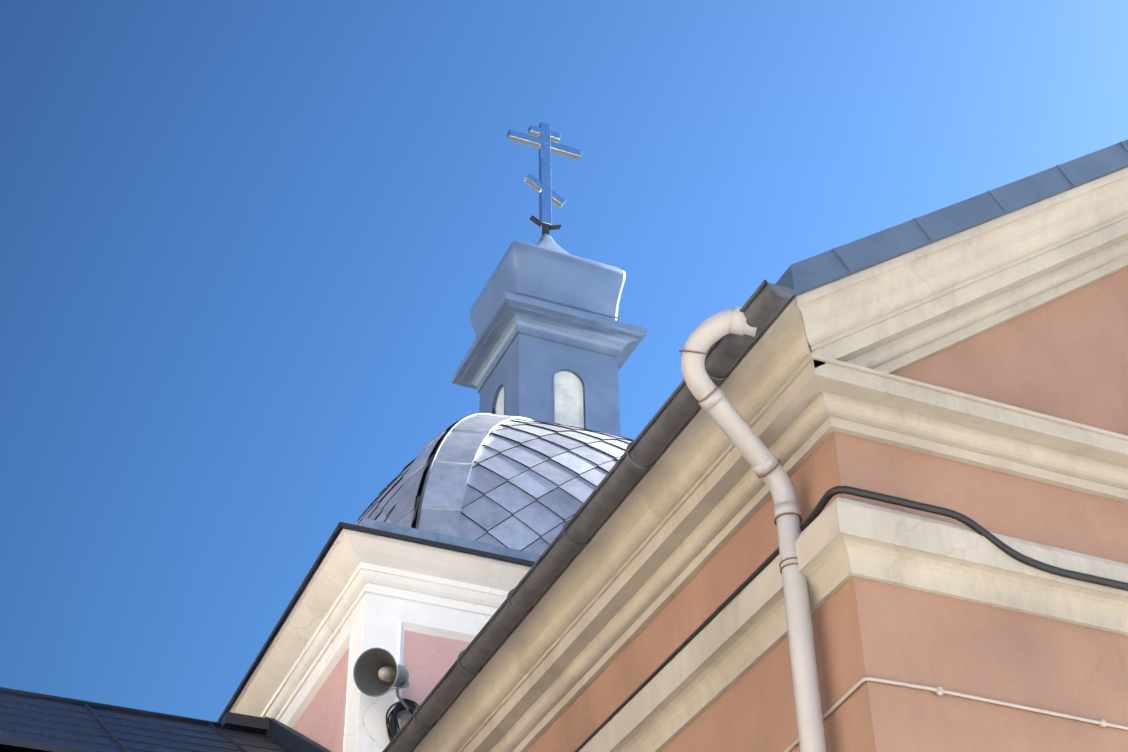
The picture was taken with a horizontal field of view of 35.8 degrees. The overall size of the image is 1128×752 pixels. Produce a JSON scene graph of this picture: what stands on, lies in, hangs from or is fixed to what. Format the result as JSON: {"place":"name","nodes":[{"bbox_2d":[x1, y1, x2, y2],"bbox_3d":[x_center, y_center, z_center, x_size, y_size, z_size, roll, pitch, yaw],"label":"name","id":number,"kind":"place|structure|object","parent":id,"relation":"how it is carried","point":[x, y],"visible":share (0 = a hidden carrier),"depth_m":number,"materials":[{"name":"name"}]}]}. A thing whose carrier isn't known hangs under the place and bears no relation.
{"place":"outdoors","nodes":[
{"label":"outdoors","id":0,"kind":"place"},
{"bbox_2d":[276,583,497,751],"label":"tower walls","id":1,"kind":"structure","parent":0,"point":[332,707],"depth_m":13.54,"materials":[{"name":"white paint"}]},
{"bbox_2d":[228,528,534,720],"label":"tower cornice","id":2,"kind":"structure","parent":1,"relation":"attached to","point":[352,564],"depth_m":13.85,"materials":[{"name":"beige paint"}]},
{"bbox_2d":[217,522,534,721],"bbox_3d":[-0.110,3.480,16.642,6.150,0.135,6.150,14,-39,-19],"label":"roof edge","id":3,"kind":"object","parent":2,"relation":"on","point":[327,546],"visible":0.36,"depth_m":13.77,"materials":[{"name":"black metal"}]},
{"bbox_2d":[391,673,411,718],"bbox_3d":[-1.212,2.392,13.033,0.182,0.265,0.274,-13,-38,16],"label":"loudspeaker bracket","id":4,"kind":"object","parent":1,"relation":"attached to","point":[405,713],"visible":0.77,"depth_m":13.01,"materials":[{"name":"grey metal"}]},
{"bbox_2d":[353,647,408,696],"bbox_3d":[-1.350,2.228,12.850,0.347,0.390,0.493,-5,-37,5],"label":"horn loudspeaker","id":5,"kind":"object","parent":4,"relation":"attached to","point":[370,663],"visible":0.9,"depth_m":12.81,"materials":[{"name":"grey metal"}]},
{"bbox_2d":[378,667,396,681],"bbox_3d":[-1.305,2.188,12.876,0.103,0.134,0.171,-12,-38,14],"label":"horn plug","id":6,"kind":"object","parent":5,"relation":"attached to","point":[387,674],"visible":1,"depth_m":12.82,"materials":[{"name":"grey metal"}]},
{"bbox_2d":[386,698,418,740],"bbox_3d":[-1.234,3.592,12.167,0.467,2.986,0.072,14,-39,-19],"label":"cable coil","id":7,"kind":"object","parent":1,"relation":"attached to","point":[393,729],"visible":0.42,"depth_m":12.95,"materials":[{"name":"black rubber"}]},
{"bbox_2d":[358,518,540,561],"bbox_3d":[-0.113,3.366,16.723,5.634,0.175,5.634,14,-39,-19],"label":"dome base","id":8,"kind":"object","parent":1,"relation":"on","point":[442,538],"depth_m":14.00,"materials":[{"name":"blue metal"}]},
{"bbox_2d":[386,425,600,544],"bbox_3d":[-0.136,2.188,17.601,4.996,2.783,4.996,14,-39,-19],"label":"dome","id":9,"kind":"object","parent":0,"point":[420,488],"depth_m":15.39,"materials":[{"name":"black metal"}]},
{"bbox_2d":[356,419,634,554],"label":"dome shingles","id":10,"kind":"object","parent":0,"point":[559,485],"visible":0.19,"depth_m":15.47,"materials":[{"name":"grey metal"}]},
{"bbox_2d":[391,413,532,536],"bbox_3d":[-0.137,2.154,17.626,4.651,2.867,4.651,14,-39,-19],"label":"dome rib","id":11,"kind":"object","parent":10,"relation":"on","point":[447,475],"visible":0.17,"depth_m":15.27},
{"bbox_2d":[479,333,619,435],"bbox_3d":[-0.167,0.652,18.741,1.152,1.710,1.152,14,-39,-19],"label":"lantern","id":12,"kind":"object","parent":10,"relation":"on","point":[526,368],"depth_m":18.53,"materials":[{"name":"blue paint"}]},
{"bbox_2d":[491,367,587,428],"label":"window frames","id":13,"kind":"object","parent":12,"relation":"attached to","point":[553,394],"visible":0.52,"depth_m":18.51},
{"bbox_2d":[451,292,646,422],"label":"cupola cornice","id":14,"kind":"structure","parent":12,"relation":"attached to","point":[512,316],"depth_m":18.88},
{"bbox_2d":[469,234,625,337],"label":"cupola roof","id":15,"kind":"structure","parent":14,"relation":"on","point":[546,266],"depth_m":19.30,"materials":[{"name":"metal"}]},
{"bbox_2d":[507,122,580,226],"bbox_3d":[-0.230,-2.427,21.027,0.950,1.640,0.080,14,-39,-19],"label":"cross","id":16,"kind":"object","parent":15,"relation":"on","point":[542,142],"visible":0.96,"depth_m":21.16,"materials":[{"name":"metal"}]},
{"bbox_2d":[530,215,560,234],"bbox_3d":[-0.215,-1.723,20.505,0.385,0.267,0.060,14,-39,-19],"label":"crescent","id":17,"kind":"object","parent":15,"relation":"on","point":[546,228],"visible":0.83,"depth_m":20.50,"materials":[{"name":"metal"}]},
{"bbox_2d":[515,291,619,320],"bbox_3d":[-0.189,-0.435,19.548,1.236,0.017,1.236,14,-39,-19],"label":"trim strip","id":18,"kind":"object","parent":15,"relation":"attached to","point":[618,318],"visible":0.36,"depth_m":19.09,"materials":[{"name":"blue metal"}]},
{"bbox_2d":[0,0,1127,721],"label":"sky","id":19,"kind":"structure","parent":0,"point":[248,248],"materials":[{"name":"blue"}]},
{"bbox_2d":[526,267,1127,751],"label":"wing walls","id":20,"kind":"structure","parent":0,"point":[1064,357],"depth_m":8.11,"materials":[{"name":"paint"}]},
{"bbox_2d":[681,306,826,751],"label":"downpipe","id":21,"kind":"object","parent":20,"relation":"attached to","point":[729,420],"visible":0.98,"depth_m":8.03,"materials":[{"name":"beige metal"}]},
{"bbox_2d":[679,350,802,573],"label":"pipe joint rings","id":22,"kind":"object","parent":21,"relation":"attached to","point":[768,473],"visible":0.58,"depth_m":8.04,"materials":[{"name":"beige metal"}]},
{"bbox_2d":[410,140,1127,751],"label":"wing roof","id":23,"kind":"structure","parent":20,"relation":"on","point":[830,266],"depth_m":8.71,"materials":[{"name":"grey metal"}]},
{"bbox_2d":[411,295,1127,751],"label":"wing cornice","id":24,"kind":"structure","parent":20,"relation":"attached to","point":[697,497],"depth_m":8.74,"materials":[{"name":"beige paint"}]},
{"bbox_2d":[413,371,729,728],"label":"gutter brackets","id":25,"kind":"object","parent":24,"relation":"attached to","point":[589,539],"visible":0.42,"depth_m":9.57,"materials":[{"name":"brown metal"}]},
{"bbox_2d":[382,280,794,751],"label":"gutter","id":26,"kind":"object","parent":25,"relation":"attached to","point":[764,305],"visible":0.94,"depth_m":9.33,"materials":[{"name":"grey metal"}]},
{"bbox_2d":[574,486,1127,751],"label":"thick cable","id":27,"kind":"object","parent":20,"relation":"attached to","point":[829,494],"visible":0.85,"depth_m":7.94,"materials":[{"name":"black rubber"}]},
{"bbox_2d":[579,497,1127,751],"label":"molding band","id":28,"kind":"object","parent":20,"relation":"attached to","point":[840,542],"visible":1,"depth_m":7.99,"materials":[{"name":"beige paint"}]},
{"bbox_2d":[784,677,1127,751],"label":"white cable","id":29,"kind":"object","parent":20,"relation":"attached to","point":[940,691],"visible":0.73,"depth_m":7.51,"materials":[{"name":"white plastic"}]},
{"bbox_2d":[796,167,1127,373],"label":"raking cornice","id":30,"kind":"structure","parent":20,"relation":"attached to","point":[893,315],"depth_m":8.78,"materials":[{"name":"beige paint"}]},
{"bbox_3d":[-7.271,1.984,10.553,12.340,0.440,0.372,14,-39,-19],"label":"arm cornice","id":31,"kind":"object","parent":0,"visible":0},
{"bbox_2d":[0,687,330,751],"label":"lower roof","id":32,"kind":"structure","parent":31,"relation":"on","point":[33,722],"depth_m":13.98,"materials":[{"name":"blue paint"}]}
]}

